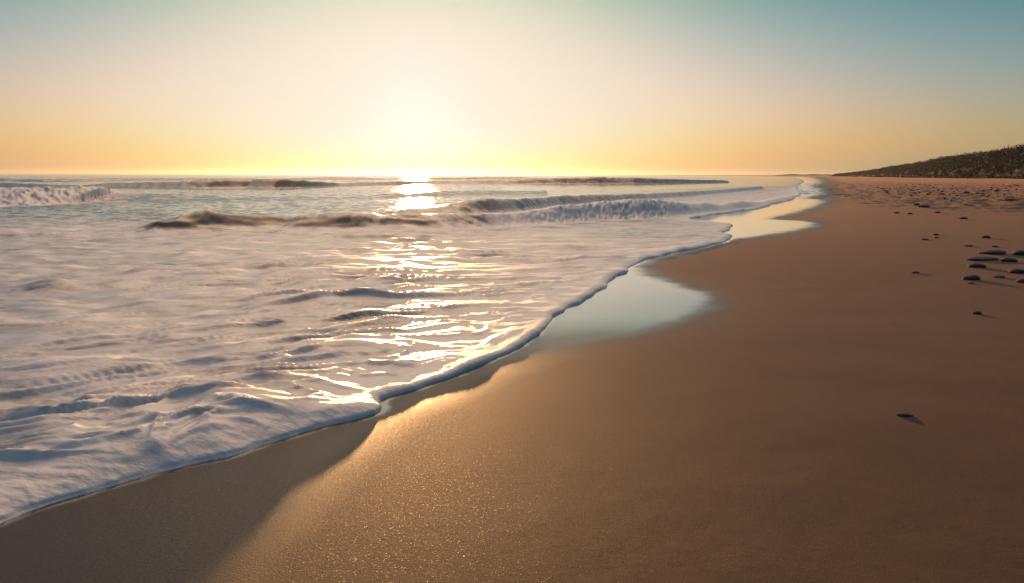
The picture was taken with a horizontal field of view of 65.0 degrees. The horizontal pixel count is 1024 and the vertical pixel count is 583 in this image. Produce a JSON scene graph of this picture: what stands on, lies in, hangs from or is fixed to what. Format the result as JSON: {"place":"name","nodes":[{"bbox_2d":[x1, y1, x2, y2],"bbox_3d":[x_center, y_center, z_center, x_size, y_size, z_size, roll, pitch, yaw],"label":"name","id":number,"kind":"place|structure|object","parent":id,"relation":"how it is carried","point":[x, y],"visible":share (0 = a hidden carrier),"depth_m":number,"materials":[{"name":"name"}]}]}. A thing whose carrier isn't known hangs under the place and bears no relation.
{"place":"outdoors","nodes":[
{"label":"outdoors","id":0,"kind":"place"},
{"bbox_2d":[0,174,799,468],"bbox_3d":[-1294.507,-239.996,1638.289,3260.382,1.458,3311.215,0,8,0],"label":"sea","id":1,"kind":"structure","parent":0,"point":[128,301],"depth_m":9.93,"materials":[{"name":"liquid"}]},
{"bbox_2d":[0,177,802,523],"bbox_3d":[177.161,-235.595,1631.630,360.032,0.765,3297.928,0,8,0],"label":"sea foam","id":2,"kind":"object","parent":1,"relation":"on","point":[160,447],"visible":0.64,"depth_m":4.15,"materials":[{"name":"liquid"}]},
{"bbox_2d":[0,175,1023,582],"bbox_3d":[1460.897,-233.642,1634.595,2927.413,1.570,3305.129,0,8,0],"label":"beach sand","id":3,"kind":"structure","parent":0,"point":[726,411],"depth_m":3.81,"materials":[{"name":"beige sand"}]},
{"bbox_2d":[896,412,912,416],"bbox_3d":[2.121,0.667,4.347,0.090,0.023,0.055,4,9,4],"label":"stone","id":4,"kind":"object","parent":3,"relation":"on","point":[904,414],"visible":1,"depth_m":4.33,"materials":[{"name":"grey stone"}]},
{"bbox_2d":[962,275,979,279],"bbox_3d":[5.666,-0.165,9.928,0.209,0.084,0.144,-3,8,-1],"label":"stone","id":5,"kind":"object","parent":3,"relation":"on","point":[971,277],"visible":0.85,"depth_m":9.88,"materials":[{"name":"grey stone"}]},
{"bbox_2d":[967,263,986,267],"bbox_3d":[6.503,-0.358,11.248,0.247,0.087,0.142,1,8,7],"label":"stone","id":6,"kind":"object","parent":3,"relation":"on","point":[975,265],"visible":0.84,"depth_m":11.19,"materials":[{"name":"grey stone"}]},
{"bbox_2d":[966,256,997,260],"bbox_3d":[7.157,-0.502,12.249,0.592,0.068,0.323,-2,9,-20],"label":"stone","id":7,"kind":"object","parent":3,"relation":"on","point":[981,258],"visible":0.98,"depth_m":12.14,"materials":[{"name":"grey stone"}]},
{"bbox_2d":[978,250,1005,254],"bbox_3d":[7.887,-0.640,13.194,0.423,0.090,0.345,1,8,8],"label":"stone","id":8,"kind":"object","parent":3,"relation":"on","point":[997,252],"visible":0.81,"depth_m":13.08,"materials":[{"name":"grey stone"}]},
{"bbox_2d":[993,275,1004,277],"bbox_3d":[6.118,-0.187,10.106,0.156,0.044,0.105,-1,8,-1],"label":"stone","id":9,"kind":"object","parent":3,"relation":"on","point":[998,276],"visible":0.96,"depth_m":10.07,"materials":[{"name":"grey stone"}]},
{"bbox_2d":[1001,257,1017,261],"bbox_3d":[7.391,-0.464,11.953,0.237,0.079,0.147,5,9,7],"label":"stone","id":10,"kind":"object","parent":3,"relation":"on","point":[1008,259],"visible":0.81,"depth_m":11.91,"materials":[{"name":"grey stone"}]},
{"bbox_2d":[1002,198,1019,200],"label":"stone","id":11,"kind":"object","parent":3,"relation":"on","point":[1009,199],"visible":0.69,"depth_m":41.08,"materials":[{"name":"grey stone"}]},
{"bbox_2d":[1008,268,1023,272],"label":"stone","id":12,"kind":"object","parent":3,"relation":"on","point":[1015,270],"visible":0.86,"depth_m":10.54,"materials":[{"name":"grey stone"}]},
{"bbox_2d":[1012,250,1023,254],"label":"stone","id":13,"kind":"object","parent":3,"relation":"on","point":[1018,252],"visible":0.81,"depth_m":12.93,"materials":[{"name":"grey stone"}]},
{"bbox_2d":[1016,279,1023,282],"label":"stone","id":14,"kind":"object","parent":3,"relation":"on","point":[1019,280],"visible":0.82,"depth_m":9.59,"materials":[{"name":"grey stone"}]},
{"bbox_2d":[0,0,1023,174],"label":"sky","id":15,"kind":"structure","parent":0,"point":[332,87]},
{"bbox_2d":[770,174,829,175],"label":"headland","id":16,"kind":"structure","parent":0,"point":[798,174],"depth_m":1305.29,"materials":[{"name":"soil"}]},
{"bbox_2d":[840,153,1023,178],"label":"hill","id":17,"kind":"structure","parent":0,"point":[980,174],"depth_m":299.81,"materials":[{"name":"green plant"}]},
{"bbox_2d":[832,144,1023,178],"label":"hill scrub","id":18,"kind":"object","parent":17,"relation":"on","point":[979,161],"visible":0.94,"depth_m":339.22,"materials":[{"name":"green plant"}]}
]}

